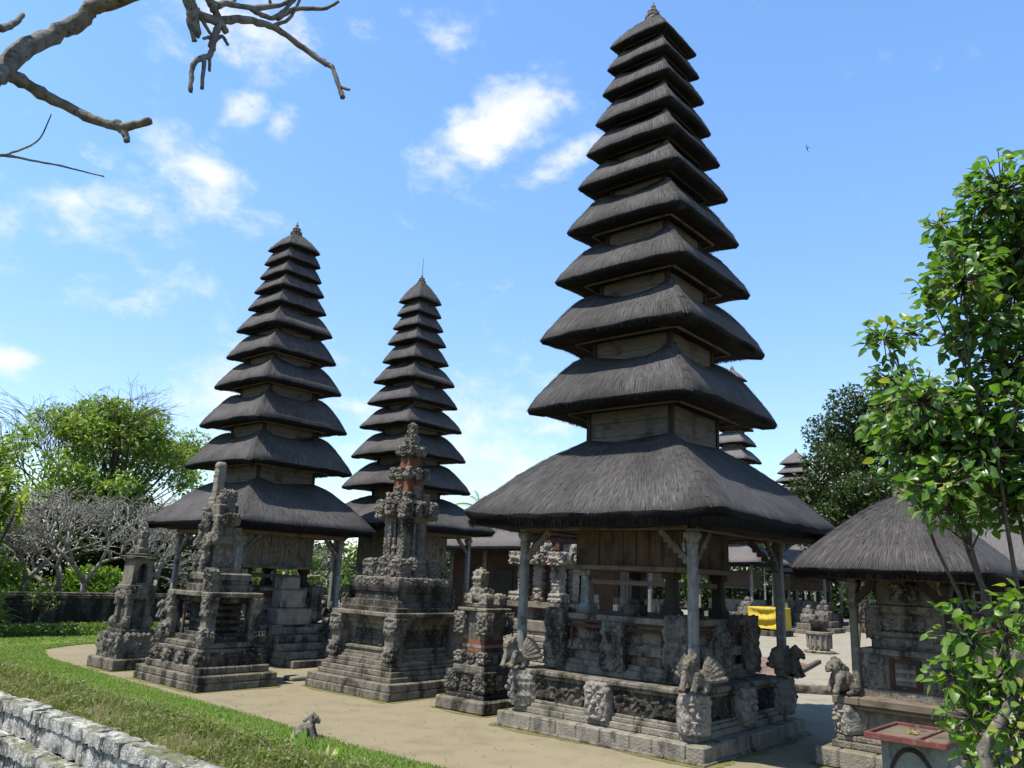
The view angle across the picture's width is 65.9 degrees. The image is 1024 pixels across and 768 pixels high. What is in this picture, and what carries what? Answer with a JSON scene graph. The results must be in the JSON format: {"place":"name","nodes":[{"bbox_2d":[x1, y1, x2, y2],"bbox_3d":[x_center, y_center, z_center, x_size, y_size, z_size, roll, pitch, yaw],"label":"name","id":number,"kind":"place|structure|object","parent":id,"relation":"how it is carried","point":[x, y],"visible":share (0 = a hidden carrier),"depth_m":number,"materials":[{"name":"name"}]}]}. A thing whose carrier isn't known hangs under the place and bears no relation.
{"place":"outdoors","nodes":[
{"label":"outdoors","id":0,"kind":"place"},
{"bbox_2d":[0,667,323,767],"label":"weedy bank","id":1,"kind":"structure","parent":0,"point":[156,741],"depth_m":12.25,"materials":[{"name":"plant"}]},
{"bbox_2d":[0,657,394,767],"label":"bank weeds","id":2,"kind":"object","parent":1,"relation":"on","point":[197,750],"visible":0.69,"depth_m":12.34,"materials":[{"name":"green plant"}]},
{"bbox_2d":[0,660,397,767],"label":"dry stalks","id":3,"kind":"object","parent":1,"relation":"on","point":[221,737],"visible":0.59,"depth_m":12.75,"materials":[{"name":"plant"}]},
{"bbox_2d":[249,744,312,767],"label":"bank plant","id":4,"kind":"object","parent":1,"relation":"on","point":[258,750],"visible":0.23,"depth_m":10.78,"materials":[{"name":"green plant"}]},
{"bbox_2d":[289,740,356,761],"bbox_3d":[-2.639,5.060,10.708,1.011,0.370,1.041,9,-15,-26],"label":"bank plant","id":5,"kind":"object","parent":1,"relation":"on","point":[335,752],"visible":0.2,"depth_m":10.88,"materials":[{"name":"green plant"}]},
{"bbox_2d":[331,754,372,767],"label":"bank plant","id":6,"kind":"object","parent":1,"relation":"on","point":[349,761],"visible":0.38,"depth_m":10.20,"materials":[{"name":"green plant"}]},
{"bbox_2d":[954,695,1014,767],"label":"gnarled stem","id":7,"kind":"object","parent":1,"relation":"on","point":[984,746],"visible":0.81,"depth_m":5.69,"materials":[{"name":"grey plant"}]},
{"bbox_2d":[0,623,448,767],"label":"lawn","id":8,"kind":"structure","parent":0,"point":[367,755],"depth_m":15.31,"materials":[{"name":"green plant"}]},
{"bbox_2d":[0,449,41,631],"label":"leafy tree","id":9,"kind":"object","parent":8,"relation":"on","point":[7,499],"visible":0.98,"depth_m":26.57,"materials":[{"name":"green plant"}]},
{"bbox_2d":[23,581,64,622],"bbox_3d":[-17.633,8.326,29.703,1.156,1.792,1.352,-9,-18,39],"label":"shrub","id":10,"kind":"object","parent":8,"relation":"on","point":[42,609],"visible":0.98,"depth_m":29.70,"materials":[{"name":"green plant"}]},
{"bbox_2d":[0,620,158,636],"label":"hedge","id":11,"kind":"object","parent":8,"relation":"on","point":[29,628],"visible":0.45,"depth_m":26.43,"materials":[{"name":"green plant"}]},
{"bbox_2d":[0,621,159,672],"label":"lawn grass","id":12,"kind":"structure","parent":8,"relation":"on","point":[39,649],"depth_m":23.09,"materials":[{"name":"green plant"}]},
{"bbox_2d":[0,591,327,623],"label":"stone wall","id":13,"kind":"structure","parent":8,"relation":"on","point":[78,607],"depth_m":31.65,"materials":[{"name":"grey stone"}]},
{"bbox_2d":[248,724,282,739],"bbox_3d":[-3.775,5.420,12.189,0.848,0.222,0.712,-9,-18,39],"label":"bank plant","id":14,"kind":"object","parent":8,"relation":"on","point":[270,732],"visible":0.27,"depth_m":12.33,"materials":[{"name":"green plant"}]},
{"bbox_2d":[277,727,319,752],"bbox_3d":[-3.104,5.193,11.395,1.086,0.375,0.988,-9,-18,39],"label":"bank plant","id":15,"kind":"object","parent":8,"relation":"on","point":[301,738],"visible":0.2,"depth_m":11.50,"materials":[{"name":"green plant"}]},
{"bbox_2d":[294,712,320,738],"bbox_3d":[-3.202,5.347,12.377,0.392,0.399,0.263,3,-14,0],"label":"lion statue","id":16,"kind":"object","parent":8,"relation":"on","point":[310,721],"visible":0.8,"depth_m":12.33,"materials":[{"name":"stone"}]},
{"bbox_2d":[851,148,1023,747],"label":"broad leaf tree","id":17,"kind":"object","parent":8,"relation":"on","point":[975,445],"visible":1,"depth_m":6.52,"materials":[{"name":"green plant"}]},
{"bbox_2d":[321,258,496,642],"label":"meru tower","id":18,"kind":"structure","parent":0,"point":[414,379],"depth_m":28.52,"materials":[{"name":"stone"}]},
{"bbox_2d":[0,0,1023,593],"label":"sky","id":19,"kind":"structure","parent":0,"point":[461,137],"materials":[{"name":"blue"}]},
{"bbox_2d":[36,562,1023,767],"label":"ground","id":20,"kind":"structure","parent":0,"point":[415,727],"depth_m":13.89,"materials":[{"name":"beige concrete"}]},
{"bbox_2d":[0,445,29,537],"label":"leafy tree","id":21,"kind":"object","parent":20,"relation":"on","point":[12,459],"visible":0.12,"depth_m":37.67,"materials":[{"name":"green plant"}]},
{"bbox_2d":[0,553,47,591],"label":"bush","id":22,"kind":"object","parent":20,"relation":"on","point":[11,574],"visible":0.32,"depth_m":31.98,"materials":[{"name":"green plant"}]},
{"bbox_2d":[0,483,65,569],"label":"frangipani tree","id":23,"kind":"object","parent":20,"relation":"on","point":[21,544],"visible":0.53,"depth_m":31.81,"materials":[{"name":"grey plant"}]},
{"bbox_2d":[0,512,97,591],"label":"frangipani tree","id":24,"kind":"object","parent":20,"relation":"on","point":[48,553],"visible":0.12,"depth_m":36.25,"materials":[{"name":"plant"}]},
{"bbox_2d":[0,483,132,589],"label":"frangipani tree","id":25,"kind":"object","parent":20,"relation":"on","point":[30,575],"visible":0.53,"depth_m":33.75,"materials":[{"name":"grey plant"}]},
{"bbox_2d":[15,502,124,583],"bbox_3d":[-21.974,8.577,38.663,4.703,5.458,8.234,-9,-18,39],"label":"frangipani tree","id":26,"kind":"object","parent":20,"relation":"on","point":[77,561],"visible":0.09,"depth_m":38.35,"materials":[{"name":"plant"}]},
{"bbox_2d":[44,563,123,592],"bbox_3d":[-18.672,9.560,35.527,5.076,2.918,4.402,-9,-18,39],"label":"bush","id":27,"kind":"object","parent":20,"relation":"on","point":[103,580],"visible":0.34,"depth_m":34.91,"materials":[{"name":"green plant"}]},
{"bbox_2d":[0,373,194,571],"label":"twiggy tree","id":28,"kind":"object","parent":20,"relation":"on","point":[48,440],"visible":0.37,"depth_m":40.81,"materials":[{"name":"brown plant"}]},
{"bbox_2d":[0,485,195,592],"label":"frangipani tree","id":29,"kind":"object","parent":20,"relation":"on","point":[154,537],"visible":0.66,"depth_m":33.38,"materials":[{"name":"grey plant"}]},
{"bbox_2d":[0,394,211,565],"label":"leafy tree","id":30,"kind":"object","parent":20,"relation":"on","point":[143,446],"visible":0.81,"depth_m":40.55,"materials":[{"name":"green plant"}]},
{"bbox_2d":[86,528,159,670],"bbox_3d":[-9.540,5.361,19.988,1.405,3.420,1.272,-9,-18,39],"label":"niche shrine","id":31,"kind":"object","parent":20,"relation":"on","point":[126,639],"visible":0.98,"depth_m":19.66,"materials":[{"name":"grey stone"}]},
{"bbox_2d":[75,519,191,592],"bbox_3d":[-18.570,9.241,39.095,4.882,4.902,6.516,-9,-18,39],"label":"bush","id":32,"kind":"object","parent":20,"relation":"on","point":[117,562],"visible":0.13,"depth_m":38.42,"materials":[{"name":"grey plant"}]},
{"bbox_2d":[90,492,194,586],"bbox_3d":[-17.273,8.215,38.653,5.064,5.957,6.058,-9,-18,39],"label":"frangipani tree","id":33,"kind":"object","parent":20,"relation":"on","point":[155,581],"visible":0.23,"depth_m":38.29,"materials":[{"name":"grey plant"}]},
{"bbox_2d":[104,502,196,570],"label":"leafy tree","id":34,"kind":"object","parent":20,"relation":"on","point":[169,532],"visible":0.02,"depth_m":45.13,"materials":[{"name":"green plant"}]},
{"bbox_2d":[108,530,198,592],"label":"bush","id":35,"kind":"object","parent":20,"relation":"on","point":[196,551],"visible":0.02,"depth_m":43.70,"materials":[{"name":"green plant"}]},
{"bbox_2d":[133,462,277,692],"bbox_3d":[-6.803,4.280,18.316,2.804,4.960,1.957,-9,-18,39],"label":"stone throne","id":36,"kind":"object","parent":20,"relation":"on","point":[211,648],"visible":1,"depth_m":17.73,"materials":[{"name":"grey stone"}]},
{"bbox_2d":[157,566,261,592],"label":"bush","id":37,"kind":"object","parent":20,"relation":"on","point":[161,588],"visible":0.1,"depth_m":40.80,"materials":[{"name":"green plant"}]},
{"bbox_2d":[146,222,375,668],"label":"meru tower","id":38,"kind":"structure","parent":20,"relation":"on","point":[278,420],"depth_m":23.58,"materials":[{"name":"stone"}]},
{"bbox_2d":[252,549,328,592],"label":"bush","id":39,"kind":"object","parent":20,"relation":"on","point":[310,580],"visible":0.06,"depth_m":47.51,"materials":[{"name":"green plant"}]},
{"bbox_2d":[283,674,306,680],"bbox_3d":[-5.033,6.970,18.766,0.400,0.100,0.700,-9,-18,39],"label":"flat stone","id":40,"kind":"object","parent":20,"relation":"on","point":[299,677],"visible":0.64,"depth_m":18.56,"materials":[{"name":"grey stone"}]},
{"bbox_2d":[282,544,330,587],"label":"frangipani tree","id":41,"kind":"object","parent":20,"relation":"on","point":[313,574],"visible":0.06,"depth_m":43.53,"materials":[{"name":"grey plant"}]},
{"bbox_2d":[260,539,356,593],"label":"broad tree","id":42,"kind":"object","parent":20,"relation":"on","point":[344,581],"visible":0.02,"depth_m":71.57,"materials":[{"name":"green plant"}]},
{"bbox_2d":[261,540,357,606],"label":"bush","id":43,"kind":"object","parent":20,"relation":"on","point":[328,566],"visible":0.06,"depth_m":54.20,"materials":[{"name":"green plant"}]},
{"bbox_2d":[305,422,463,701],"bbox_3d":[-2.554,3.934,18.670,2.848,6.160,2.850,-9,-18,39],"label":"stone altar","id":44,"kind":"object","parent":20,"relation":"on","point":[395,615],"visible":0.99,"depth_m":17.82,"materials":[{"name":"grey stone"}]},
{"bbox_2d":[330,549,449,580],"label":"broad tree","id":45,"kind":"object","parent":20,"relation":"on","point":[446,575],"visible":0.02,"depth_m":79.92,"materials":[{"name":"green plant"}]},
{"bbox_2d":[56,659,810,766],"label":"fallen leaves","id":46,"kind":"object","parent":20,"relation":"on","point":[374,725],"visible":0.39,"depth_m":13.49,"materials":[{"name":"brown plant"}]},
{"bbox_2d":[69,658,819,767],"bbox_3d":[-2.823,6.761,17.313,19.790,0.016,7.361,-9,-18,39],"label":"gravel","id":47,"kind":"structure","parent":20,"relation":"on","point":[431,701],"depth_m":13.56,"materials":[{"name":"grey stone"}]},
{"bbox_2d":[84,665,832,767],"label":"moss","id":48,"kind":"object","parent":20,"relation":"on","point":[764,751],"visible":0.41,"depth_m":13.77,"materials":[{"name":"green plant"}]},
{"bbox_2d":[456,490,485,509],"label":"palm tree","id":49,"kind":"object","parent":20,"relation":"on","point":[472,497],"visible":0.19,"depth_m":56.48,"materials":[{"name":"green plant"}]},
{"bbox_2d":[435,567,514,715],"bbox_3d":[-0.582,5.143,16.084,1.320,2.760,1.280,-9,-18,39],"label":"pillar shrine","id":50,"kind":"object","parent":20,"relation":"on","point":[476,678],"visible":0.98,"depth_m":15.71,"materials":[{"name":"grey stone"}]},
{"bbox_2d":[442,528,612,617],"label":"brick hall","id":51,"kind":"structure","parent":20,"relation":"on","point":[490,555],"depth_m":35.30,"materials":[{"name":"stone"}]},
{"bbox_2d":[459,569,474,593],"bbox_3d":[-2.019,9.103,36.310,1.000,1.100,0.080,-9,-18,39],"label":"window","id":52,"kind":"structure","parent":51,"relation":"in","point":[462,571],"depth_m":36.40,"materials":[{"name":"brown wood"}]},
{"bbox_2d":[492,568,513,611],"bbox_3d":[-0.431,9.164,34.900,1.200,1.950,0.080,-9,-18,39],"label":"door","id":53,"kind":"structure","parent":51,"relation":"in","point":[502,579],"depth_m":34.92,"materials":[{"name":"brown wood"}]},
{"bbox_2d":[503,534,599,667],"bbox_3d":[1.278,5.766,23.903,3.008,5.400,3.001,-9,-18,39],"label":"brick shrine","id":54,"kind":"object","parent":20,"relation":"on","point":[553,581],"visible":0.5,"depth_m":23.14,"materials":[{"name":"stone"}]},
{"bbox_2d":[463,2,835,767],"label":"meru tower","id":55,"kind":"structure","parent":20,"relation":"on","point":[647,394],"depth_m":14.54,"materials":[{"name":"stone"}]},
{"bbox_2d":[682,530,684,551],"bbox_3d":[2.913,2.679,13.414,0.070,0.460,0.067,-9,-18,39],"label":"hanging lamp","id":56,"kind":"object","parent":55,"relation":"hanging from","point":[683,546],"visible":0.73,"depth_m":13.38,"materials":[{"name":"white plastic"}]},
{"bbox_2d":[643,574,705,607],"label":"broad tree","id":57,"kind":"object","parent":20,"relation":"on","point":[655,593],"visible":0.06,"depth_m":84.70,"materials":[{"name":"green plant"}]},
{"bbox_2d":[698,366,790,616],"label":"meru","id":58,"kind":"structure","parent":20,"relation":"on","point":[736,443],"depth_m":53.70,"materials":[{"name":"grey stone"}]},
{"bbox_2d":[737,596,754,613],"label":"courtyard shrine","id":59,"kind":"object","parent":20,"relation":"on","point":[745,604],"visible":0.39,"depth_m":48.23,"materials":[{"name":"grey stone"}]},
{"bbox_2d":[701,544,804,606],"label":"tree","id":60,"kind":"object","parent":20,"relation":"on","point":[737,593],"visible":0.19,"depth_m":79.18,"materials":[{"name":"green plant"}]},
{"bbox_2d":[747,606,793,636],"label":"draped altar","id":61,"kind":"object","parent":20,"relation":"on","point":[767,619],"visible":0.5,"depth_m":43.70,"materials":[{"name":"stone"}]},
{"bbox_2d":[679,592,871,607],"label":"boundary wall","id":62,"kind":"structure","parent":20,"relation":"on","point":[686,604],"depth_m":90.47,"materials":[{"name":"grey stone"}]},
{"bbox_2d":[756,656,807,675],"bbox_3d":[8.151,9.560,26.868,5.000,0.001,9.000,-9,-18,39],"label":"paved area","id":63,"kind":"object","parent":20,"relation":"on","point":[767,670],"depth_m":26.05,"materials":[{"name":"brick"}]},
{"bbox_2d":[772,448,831,607],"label":"meru","id":64,"kind":"structure","parent":20,"relation":"on","point":[790,462],"depth_m":65.45,"materials":[{"name":"grey stone"}]},
{"bbox_2d":[765,544,848,627],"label":"pavilion","id":65,"kind":"object","parent":20,"relation":"on","point":[802,585],"visible":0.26,"depth_m":57.21,"materials":[{"name":"grey stone"}]},
{"bbox_2d":[792,605,828,633],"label":"courtyard shrine","id":66,"kind":"object","parent":20,"relation":"on","point":[803,626],"visible":0.73,"depth_m":47.59,"materials":[{"name":"grey stone"}]},
{"bbox_2d":[795,684,832,694],"bbox_3d":[7.761,7.869,20.341,1.264,0.240,0.363,1,-14,8],"label":"fallen stone","id":67,"kind":"object","parent":20,"relation":"on","point":[811,689],"visible":0.56,"depth_m":20.21,"materials":[{"name":"grey stone"}]},
{"bbox_2d":[804,619,835,654],"bbox_3d":[13.037,10.715,33.542,1.261,1.340,1.280,-9,-18,39],"label":"stone planter","id":68,"kind":"object","parent":20,"relation":"on","point":[818,638],"visible":1,"depth_m":33.18,"materials":[{"name":"beige stone"}]},
{"bbox_2d":[815,601,844,633],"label":"courtyard shrine","id":69,"kind":"object","parent":20,"relation":"on","point":[823,612],"visible":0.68,"depth_m":49.67,"materials":[{"name":"grey stone"}]},
{"bbox_2d":[801,580,872,618],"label":"broad tree","id":70,"kind":"object","parent":20,"relation":"on","point":[834,594],"visible":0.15,"depth_m":76.57,"materials":[{"name":"green plant"}]},
{"bbox_2d":[832,580,875,646],"bbox_3d":[9.611,6.444,21.732,1.749,3.984,1.792,-2,-14,19],"label":"leafy sapling","id":71,"kind":"object","parent":20,"relation":"on","point":[860,611],"visible":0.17,"depth_m":21.64,"materials":[{"name":"brown plant"}]},
{"bbox_2d":[843,600,866,632],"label":"courtyard shrine","id":72,"kind":"object","parent":20,"relation":"on","point":[847,629],"visible":0.13,"depth_m":51.57,"materials":[{"name":"grey stone"}]},
{"bbox_2d":[790,465,944,603],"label":"dense tree","id":73,"kind":"object","parent":20,"relation":"on","point":[861,491],"visible":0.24,"depth_m":56.67,"materials":[{"name":"green plant"}]},
{"bbox_2d":[785,377,953,515],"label":"dense tree","id":74,"kind":"object","parent":20,"relation":"on","point":[839,451],"visible":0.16,"depth_m":63.00,"materials":[{"name":"green plant"}]},
{"bbox_2d":[790,486,1023,767],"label":"thatched pavilion","id":75,"kind":"structure","parent":20,"relation":"on","point":[885,549],"depth_m":12.08,"materials":[{"name":"stone"}]},
{"bbox_2d":[825,656,861,695],"bbox_3d":[5.174,4.560,12.365,0.565,0.575,0.378,5,-14,-9],"label":"guardian lion","id":76,"kind":"object","parent":75,"relation":"on","point":[842,679],"visible":1,"depth_m":12.28},
{"bbox_2d":[864,721,972,767],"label":"tray table","id":77,"kind":"object","parent":20,"relation":"on","point":[928,747],"visible":0.87,"depth_m":9.88,"materials":[{"name":"paint"}]},
{"bbox_2d":[906,728,920,734],"bbox_3d":[5.173,4.473,10.168,0.178,0.071,0.242,-9,-18,39],"label":"straw offering","id":78,"kind":"object","parent":77,"relation":"on","point":[913,732],"visible":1,"depth_m":10.16},
{"bbox_2d":[952,497,1023,686],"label":"wooden pavilion","id":79,"kind":"structure","parent":20,"relation":"on","point":[1001,545],"depth_m":25.27,"materials":[{"name":"grey stone"}]},
{"bbox_2d":[613,571,629,596],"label":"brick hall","id":80,"kind":"structure","parent":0,"point":[615,590],"depth_m":50.90,"materials":[{"name":"brown brick"}]},
{"bbox_2d":[623,599,646,615],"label":"stone block","id":81,"kind":"structure","parent":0,"point":[633,607],"depth_m":14.25,"materials":[{"name":"grey stone"}]},
{"bbox_2d":[613,572,664,612],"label":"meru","id":82,"kind":"structure","parent":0,"point":[653,605],"depth_m":41.25,"materials":[{"name":"grey stone"}]},
{"bbox_2d":[699,607,711,619],"bbox_3d":[3.364,4.082,14.051,0.400,0.195,0.400,-9,-18,39],"label":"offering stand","id":83,"kind":"object","parent":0,"point":[701,613],"visible":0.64,"depth_m":13.98,"materials":[{"name":"grey stone"}]},
{"bbox_2d":[763,544,821,606],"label":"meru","id":84,"kind":"structure","parent":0,"point":[765,596],"depth_m":72.28,"materials":[{"name":"grey stone"}]},
{"bbox_2d":[788,660,820,678],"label":"timber beam","id":85,"kind":"structure","parent":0,"point":[811,665],"depth_m":26.66,"materials":[{"name":"brown wood"}]},
{"bbox_2d":[915,578,1023,767],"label":"leafy bush","id":86,"kind":"object","parent":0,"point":[967,657],"visible":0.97,"depth_m":6.05,"materials":[{"name":"green plant"}]},
{"label":"outer path","id":87,"kind":"structure","parent":0,"visible":0},
{"bbox_2d":[0,691,225,767],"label":"moat wall","id":88,"kind":"structure","parent":87,"relation":"on","point":[33,734],"depth_m":12.65,"materials":[{"name":"stone"}]},
{"bbox_2d":[0,0,349,176],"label":"overhanging tree","id":89,"kind":"object","parent":87,"relation":"on","point":[17,54],"visible":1,"depth_m":5.93,"materials":[{"name":"grey plant"}]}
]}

